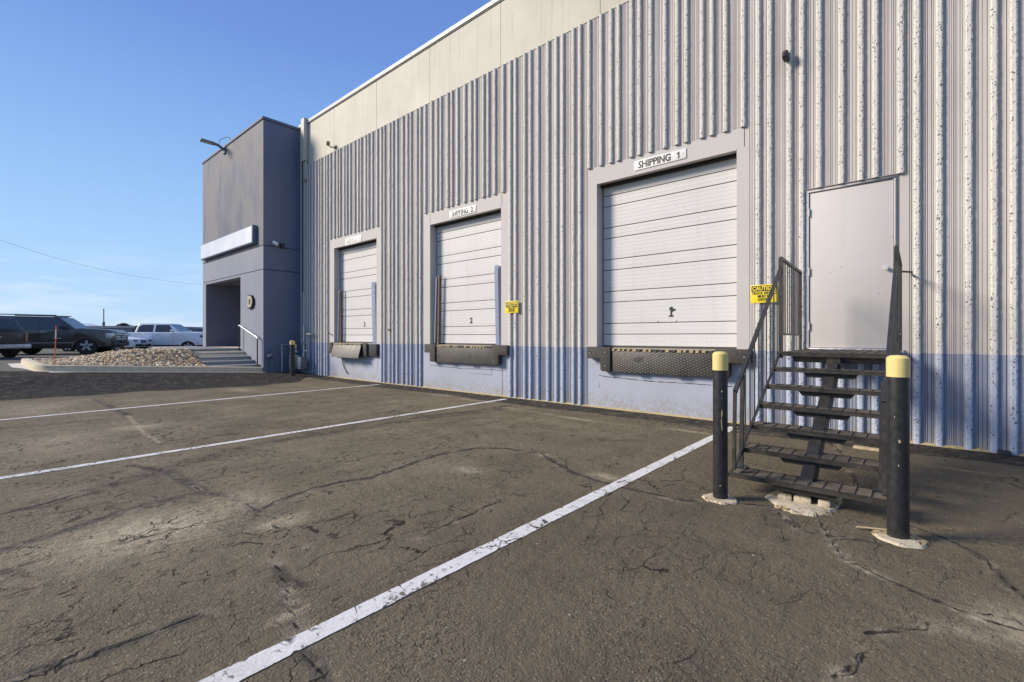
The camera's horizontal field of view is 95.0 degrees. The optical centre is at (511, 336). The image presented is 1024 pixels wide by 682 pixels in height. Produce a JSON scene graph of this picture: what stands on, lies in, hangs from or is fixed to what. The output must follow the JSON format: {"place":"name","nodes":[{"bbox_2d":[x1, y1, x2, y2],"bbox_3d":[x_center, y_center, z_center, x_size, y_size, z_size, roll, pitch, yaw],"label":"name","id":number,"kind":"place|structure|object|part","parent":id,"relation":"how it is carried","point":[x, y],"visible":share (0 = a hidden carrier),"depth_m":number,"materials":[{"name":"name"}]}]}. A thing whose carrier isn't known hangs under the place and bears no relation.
{"place":"outdoors","nodes":[
{"label":"outdoors","id":0,"kind":"place"},
{"bbox_2d":[82,323,98,325],"bbox_3d":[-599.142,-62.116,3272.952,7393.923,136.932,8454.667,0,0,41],"label":"hills","id":1,"kind":"structure","parent":0,"point":[87,324],"depth_m":4205.15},
{"bbox_2d":[1,240,202,284],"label":"overhead wire","id":2,"kind":"object","parent":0,"point":[97,268],"visible":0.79,"depth_m":40.76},
{"bbox_2d":[0,0,490,326],"label":"sky","id":3,"kind":"structure","parent":0,"point":[106,106],"materials":[{"name":"blue"}]},
{"bbox_2d":[0,346,1023,681],"bbox_3d":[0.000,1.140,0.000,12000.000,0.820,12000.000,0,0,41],"label":"ground","id":4,"kind":"structure","parent":0,"point":[144,568],"depth_m":3.00,"materials":[{"name":"grey asphalt"}]},
{"bbox_2d":[0,318,30,357],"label":"pickup truck","id":5,"kind":"object","parent":4,"relation":"on","point":[12,341],"visible":1,"depth_m":19.52,"materials":[{"name":"black paint"}]},
{"bbox_3d":[-20.964,-0.470,19.017,0.170,0.360,1.480,0,0,16],"label":"rear window","id":6,"kind":"part","parent":5,"relation":"part of","materials":[{"name":"black glass"}]},
{"bbox_2d":[0,314,128,353],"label":"suv","id":7,"kind":"object","parent":4,"relation":"on","point":[81,338],"visible":0.76,"depth_m":23.88,"materials":[{"name":"black paint"}]},
{"bbox_3d":[-24.113,-0.630,23.362,0.920,0.520,0.163,0,0,-21],"label":"side window","id":8,"kind":"part","parent":7,"relation":"part of","materials":[{"name":"black glass"}]},
{"bbox_3d":[-23.156,-0.630,23.728,0.970,0.520,0.163,0,0,-21],"label":"side window","id":9,"kind":"part","parent":7,"relation":"part of","materials":[{"name":"black glass"}]},
{"bbox_2d":[62,335,151,351],"bbox_3d":[-25.698,0.280,29.583,4.675,1.420,2.360,0,0,-7],"label":"sedan","id":10,"kind":"object","parent":4,"relation":"on","point":[137,342],"visible":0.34,"depth_m":29.26,"materials":[{"name":"white paint"}]},
{"bbox_2d":[115,323,131,325],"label":"tree","id":11,"kind":"object","parent":4,"relation":"on","point":[123,324],"visible":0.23,"depth_m":94.59,"materials":[{"name":"green plant"}]},
{"bbox_2d":[8,358,262,371],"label":"kerb","id":12,"kind":"structure","parent":4,"relation":"on","point":[29,364],"depth_m":13.59,"materials":[{"name":"concrete"}]},
{"bbox_2d":[88,326,202,331],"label":"distant building","id":13,"kind":"structure","parent":4,"relation":"on","point":[130,328],"depth_m":80.00,"materials":[{"name":"grey"}]},
{"bbox_2d":[128,323,202,348],"bbox_3d":[-23.457,0.105,31.752,5.910,1.949,2.560,0,0,-12],"label":"car","id":14,"kind":"object","parent":4,"relation":"on","point":[161,334],"visible":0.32,"depth_m":30.95,"materials":[{"name":"white paint"}]},
{"bbox_3d":[-23.995,-0.505,30.741,0.920,0.490,0.161,0,0,-12],"label":"side window","id":15,"kind":"part","parent":14,"relation":"part of","materials":[{"name":"black glass"}]},
{"bbox_3d":[-22.870,-0.505,30.978,1.140,0.490,0.161,0,0,-12],"label":"side window","id":16,"kind":"part","parent":14,"relation":"part of","materials":[{"name":"black glass"}]},
{"bbox_2d":[116,350,249,365],"bbox_3d":[-12.786,0.814,16.262,6.350,0.589,5.300,0,0,41],"label":"planting bed","id":17,"kind":"object","parent":4,"relation":"on","point":[209,354],"visible":0.12,"depth_m":16.32,"materials":[{"name":"grey gravel"}]},
{"bbox_2d":[31,347,207,365],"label":"river rocks","id":18,"kind":"object","parent":17,"relation":"on","point":[176,356],"visible":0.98,"depth_m":14.62,"materials":[{"name":"beige gravel"}]},
{"bbox_2d":[54,326,56,363],"bbox_3d":[-12.202,0.260,12.546,0.051,1.080,0.024,0,0,-26],"label":"marker stake","id":19,"kind":"object","parent":18,"relation":"on","point":[55,343],"visible":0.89,"depth_m":12.54,"materials":[{"name":"orange plastic"}]},
{"bbox_2d":[0,384,379,419],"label":"parking line","id":20,"kind":"object","parent":4,"relation":"on","point":[174,403],"visible":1,"depth_m":9.25,"materials":[{"name":"paint"}]},
{"bbox_2d":[152,346,259,366],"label":"concrete steps","id":21,"kind":"structure","parent":4,"relation":"on","point":[242,363],"depth_m":16.43,"materials":[{"name":"grey concrete"}]},
{"bbox_2d":[238,325,258,363],"bbox_3d":[-9.396,0.272,16.715,1.768,1.385,0.052,0,0,41],"label":"handrail","id":22,"kind":"object","parent":21,"relation":"on","point":[253,335],"visible":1,"depth_m":16.63,"materials":[{"name":"white metal"}]},
{"bbox_2d":[202,116,299,371],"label":"entrance tower","id":23,"kind":"structure","parent":4,"relation":"on","point":[251,176],"depth_m":16.86,"materials":[{"name":"paint"}]},
{"bbox_2d":[200,137,230,154],"bbox_3d":[-11.508,-7.489,18.319,1.135,0.578,0.536,0,0,-17],"label":"wall light","id":24,"kind":"object","parent":23,"relation":"attached to","point":[214,144],"visible":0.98,"depth_m":18.29,"materials":[{"name":"paint"}]},
{"bbox_2d":[201,225,256,260],"bbox_3d":[-11.123,-3.570,18.260,5.670,0.640,0.161,0,0,41],"label":"sign box","id":25,"kind":"object","parent":23,"relation":"attached to","point":[239,239],"visible":1,"depth_m":17.73,"materials":[{"name":"paint"}]},
{"bbox_2d":[247,295,254,308],"bbox_3d":[-9.302,-1.230,16.719,0.480,0.480,0.088,0,0,41],"label":"letter plaque","id":26,"kind":"object","parent":23,"relation":"attached to","point":[250,301],"visible":1,"depth_m":16.65,"materials":[{"name":"plastic"}]},
{"bbox_2d":[0,399,505,478],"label":"parking line","id":27,"kind":"object","parent":4,"relation":"on","point":[41,471],"visible":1,"depth_m":5.78,"materials":[{"name":"paint"}]},
{"bbox_2d":[268,344,289,371],"bbox_3d":[-8.098,0.763,16.396,0.200,0.974,0.815,0,0,41],"label":"standpipe","id":28,"kind":"object","parent":4,"relation":"on","point":[271,355],"visible":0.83,"depth_m":16.20,"materials":[{"name":"grey metal"}]},
{"bbox_2d":[290,341,294,375],"bbox_3d":[-7.235,0.756,15.467,0.156,1.220,0.156,0,0,41],"label":"bollard","id":29,"kind":"object","parent":4,"relation":"on","point":[292,358],"visible":0.94,"depth_m":15.40,"materials":[{"name":"black metal"}]},
{"bbox_2d":[289,323,312,369],"bbox_3d":[-7.367,0.345,16.366,0.980,1.650,0.420,0,0,41],"label":"gas meter","id":30,"kind":"object","parent":4,"relation":"on","point":[300,363],"visible":0.77,"depth_m":16.28,"materials":[{"name":"grey metal"}]},
{"bbox_2d":[199,426,737,681],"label":"parking line","id":31,"kind":"object","parent":4,"relation":"on","point":[251,665],"visible":0.87,"depth_m":2.50,"materials":[{"name":"paint"}]},
{"bbox_2d":[2,402,1023,676],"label":"pavement cracks","id":32,"kind":"object","parent":4,"relation":"on","point":[682,500],"visible":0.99,"depth_m":3.11,"materials":[{"name":"black asphalt"}]},
{"bbox_2d":[299,0,1023,455],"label":"warehouse","id":33,"kind":"structure","parent":4,"relation":"on","point":[843,152],"depth_m":7.96,"materials":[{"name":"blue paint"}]},
{"bbox_2d":[302,162,303,352],"bbox_3d":[-7.463,-2.900,16.781,0.133,7.000,0.044,0,0,41],"label":"wall conduit","id":34,"kind":"object","parent":33,"relation":"attached to","point":[302,262],"depth_m":16.79,"materials":[{"name":"metal"}]},
{"bbox_2d":[326,141,335,148],"bbox_3d":[-5.911,-6.242,15.350,0.331,0.244,0.134,0,0,-15],"label":"security camera","id":35,"kind":"object","parent":33,"relation":"attached to","point":[328,144],"visible":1,"depth_m":15.30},
{"bbox_2d":[328,342,335,352],"bbox_3d":[-5.914,0.380,15.408,0.270,0.360,0.148,0,0,41],"label":"dock bumper","id":36,"kind":"object","parent":33,"relation":"attached to","point":[330,345],"visible":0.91,"depth_m":15.34,"materials":[{"name":"rubber"}]},
{"bbox_2d":[345,235,361,245],"bbox_3d":[-4.958,-2.995,14.663,0.950,0.220,0.016,0,0,41],"label":"dock sign","id":37,"kind":"object","parent":33,"relation":"attached to","point":[353,240],"visible":1,"depth_m":14.64,"materials":[{"name":"white plastic"}]},
{"bbox_2d":[331,343,378,358],"bbox_3d":[-4.797,0.445,14.467,2.350,0.466,0.522,0,0,41],"label":"dock leveler","id":38,"kind":"object","parent":33,"relation":"attached to","point":[349,350],"visible":1,"depth_m":14.18,"materials":[{"name":"metal"}]},
{"bbox_2d":[337,242,376,342],"bbox_3d":[-4.837,-1.370,14.749,2.480,3.170,0.230,0,0,41],"label":"dock door","id":39,"kind":"structure","parent":33,"relation":"in","point":[358,292],"depth_m":14.89,"materials":[{"name":"metal"}]},
{"bbox_2d":[424,344,438,361],"bbox_3d":[-2.070,0.425,12.056,0.430,0.450,0.148,0,0,41],"label":"dock bumper","id":40,"kind":"object","parent":33,"relation":"attached to","point":[431,349],"visible":0.98,"depth_m":11.93,"materials":[{"name":"rubber"}]},
{"bbox_2d":[449,205,475,218],"bbox_3d":[-1.205,-3.018,11.389,0.930,0.175,0.016,0,0,41],"label":"dock sign","id":41,"kind":"object","parent":33,"relation":"attached to","point":[462,211],"visible":1,"depth_m":11.37,"materials":[{"name":"white plastic"}]},
{"bbox_2d":[437,344,491,364],"bbox_3d":[-1.084,0.440,11.361,2.030,0.456,0.322,0,0,41],"label":"dock leveler","id":42,"kind":"object","parent":33,"relation":"attached to","point":[469,354],"visible":0.98,"depth_m":11.18,"materials":[{"name":"metal"}]},
{"bbox_2d":[434,213,500,344],"bbox_3d":[-1.099,-1.370,11.488,2.500,3.170,0.230,0,0,41],"label":"dock door","id":43,"kind":"structure","parent":33,"relation":"in","point":[468,285],"depth_m":11.55,"materials":[{"name":"metal"}]},
{"bbox_2d":[492,345,509,364],"bbox_3d":[-0.247,0.425,10.465,0.470,0.450,0.148,0,0,41],"label":"dock bumper","id":44,"kind":"object","parent":33,"relation":"attached to","point":[498,351],"visible":1,"depth_m":10.45,"materials":[{"name":"rubber"}]},
{"bbox_2d":[505,301,517,312],"bbox_3d":[-0.008,-0.640,10.283,0.380,0.260,0.010,0,0,41],"label":"caution sign","id":45,"kind":"object","parent":33,"relation":"attached to","point":[511,306],"visible":1,"depth_m":10.28,"materials":[{"name":"yellow metal"}]},
{"bbox_2d":[587,347,612,371],"bbox_3d":[1.649,0.425,8.812,0.500,0.450,0.148,0,0,41],"label":"dock bumper","id":46,"kind":"object","parent":33,"relation":"attached to","point":[603,355],"visible":0.98,"depth_m":8.70,"materials":[{"name":"rubber"}]},
{"bbox_2d":[634,148,685,170],"bbox_3d":[2.546,-3.047,8.117,0.935,0.165,0.016,0,0,41],"label":"dock sign","id":47,"kind":"object","parent":33,"relation":"attached to","point":[680,154],"visible":1,"depth_m":8.10,"materials":[{"name":"white plastic"}]},
{"bbox_2d":[612,347,714,376],"bbox_3d":[2.614,0.440,8.135,1.915,0.456,0.322,0,0,41],"label":"dock leveler","id":48,"kind":"object","parent":33,"relation":"attached to","point":[679,362],"visible":0.87,"depth_m":7.97,"materials":[{"name":"metal"}]},
{"bbox_2d":[603,158,736,348],"bbox_3d":[2.705,-1.370,8.294,2.493,3.170,0.042,0,0,41],"label":"dock door","id":49,"kind":"structure","parent":33,"relation":"in","point":[670,240],"depth_m":8.19,"materials":[{"name":"metal"}]},
{"bbox_2d":[715,349,751,377],"bbox_3d":[3.420,0.425,7.267,0.500,0.450,0.148,0,0,41],"label":"dock bumper","id":50,"kind":"object","parent":33,"relation":"attached to","point":[736,356],"visible":0.37,"depth_m":7.19,"materials":[{"name":"rubber"}]},
{"bbox_2d":[750,284,775,302],"bbox_3d":[3.756,-0.635,6.999,0.370,0.270,0.010,0,0,41],"label":"caution sign","id":51,"kind":"object","parent":33,"relation":"attached to","point":[759,293],"visible":0.83,"depth_m":7.03,"materials":[{"name":"yellow metal"}]},
{"bbox_2d":[782,49,788,61],"bbox_3d":[3.937,-4.045,6.757,0.070,0.130,0.190,0,0,41],"label":"security camera","id":52,"kind":"object","parent":33,"relation":"attached to","point":[785,55],"visible":1,"depth_m":6.71,"materials":[{"name":"black plastic"}]},
{"bbox_2d":[805,173,898,349],"bbox_3d":[4.590,-0.946,6.383,1.047,2.281,0.165,0,0,41],"label":"entry door","id":53,"kind":"structure","parent":33,"relation":"in","point":[851,228],"depth_m":6.36,"materials":[{"name":"paint"}]},
{"bbox_2d":[702,351,737,504],"bbox_3d":[1.718,0.762,3.884,0.263,1.275,0.258,0,0,1],"label":"bollard","id":54,"kind":"object","parent":4,"relation":"on","point":[719,495],"visible":0.96,"depth_m":3.84,"materials":[{"name":"black metal"}]},
{"bbox_2d":[764,490,841,516],"bbox_3d":[2.388,1.320,3.865,0.514,0.060,0.783,0,0,41],"label":"stair footing","id":55,"kind":"object","parent":4,"relation":"on","point":[792,503],"visible":0.76,"depth_m":3.71,"materials":[{"name":"concrete"}]},
{"bbox_2d":[728,245,912,505],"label":"steel stairs","id":56,"kind":"structure","parent":55,"relation":"on","point":[813,459],"depth_m":4.32,"materials":[{"name":"black metal"}]},
{"bbox_2d":[853,445,878,451],"bbox_3d":[4.295,1.333,5.502,0.480,0.027,0.100,0,0,44],"label":"wood plank","id":57,"kind":"object","parent":4,"relation":"on","point":[865,448],"visible":0.51,"depth_m":5.57,"materials":[{"name":"beige wood"}]},
{"bbox_2d":[856,526,886,529],"bbox_3d":[2.537,1.338,3.251,0.266,0.022,0.028,0,0,20],"label":"wooden stick","id":58,"kind":"object","parent":4,"relation":"on","point":[860,527],"visible":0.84,"depth_m":3.26,"materials":[{"name":"brown wood"}]},
{"bbox_2d":[870,355,929,548],"bbox_3d":[2.567,0.762,3.113,0.310,1.275,0.257,0,0,41],"label":"bollard","id":59,"kind":"object","parent":4,"relation":"on","point":[897,532],"visible":0.98,"depth_m":3.08,"materials":[{"name":"black metal"}]},
{"bbox_2d":[998,449,1010,455],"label":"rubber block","id":60,"kind":"structure","parent":4,"relation":"on","point":[1004,452],"depth_m":5.31,"materials":[{"name":"black rubber"}]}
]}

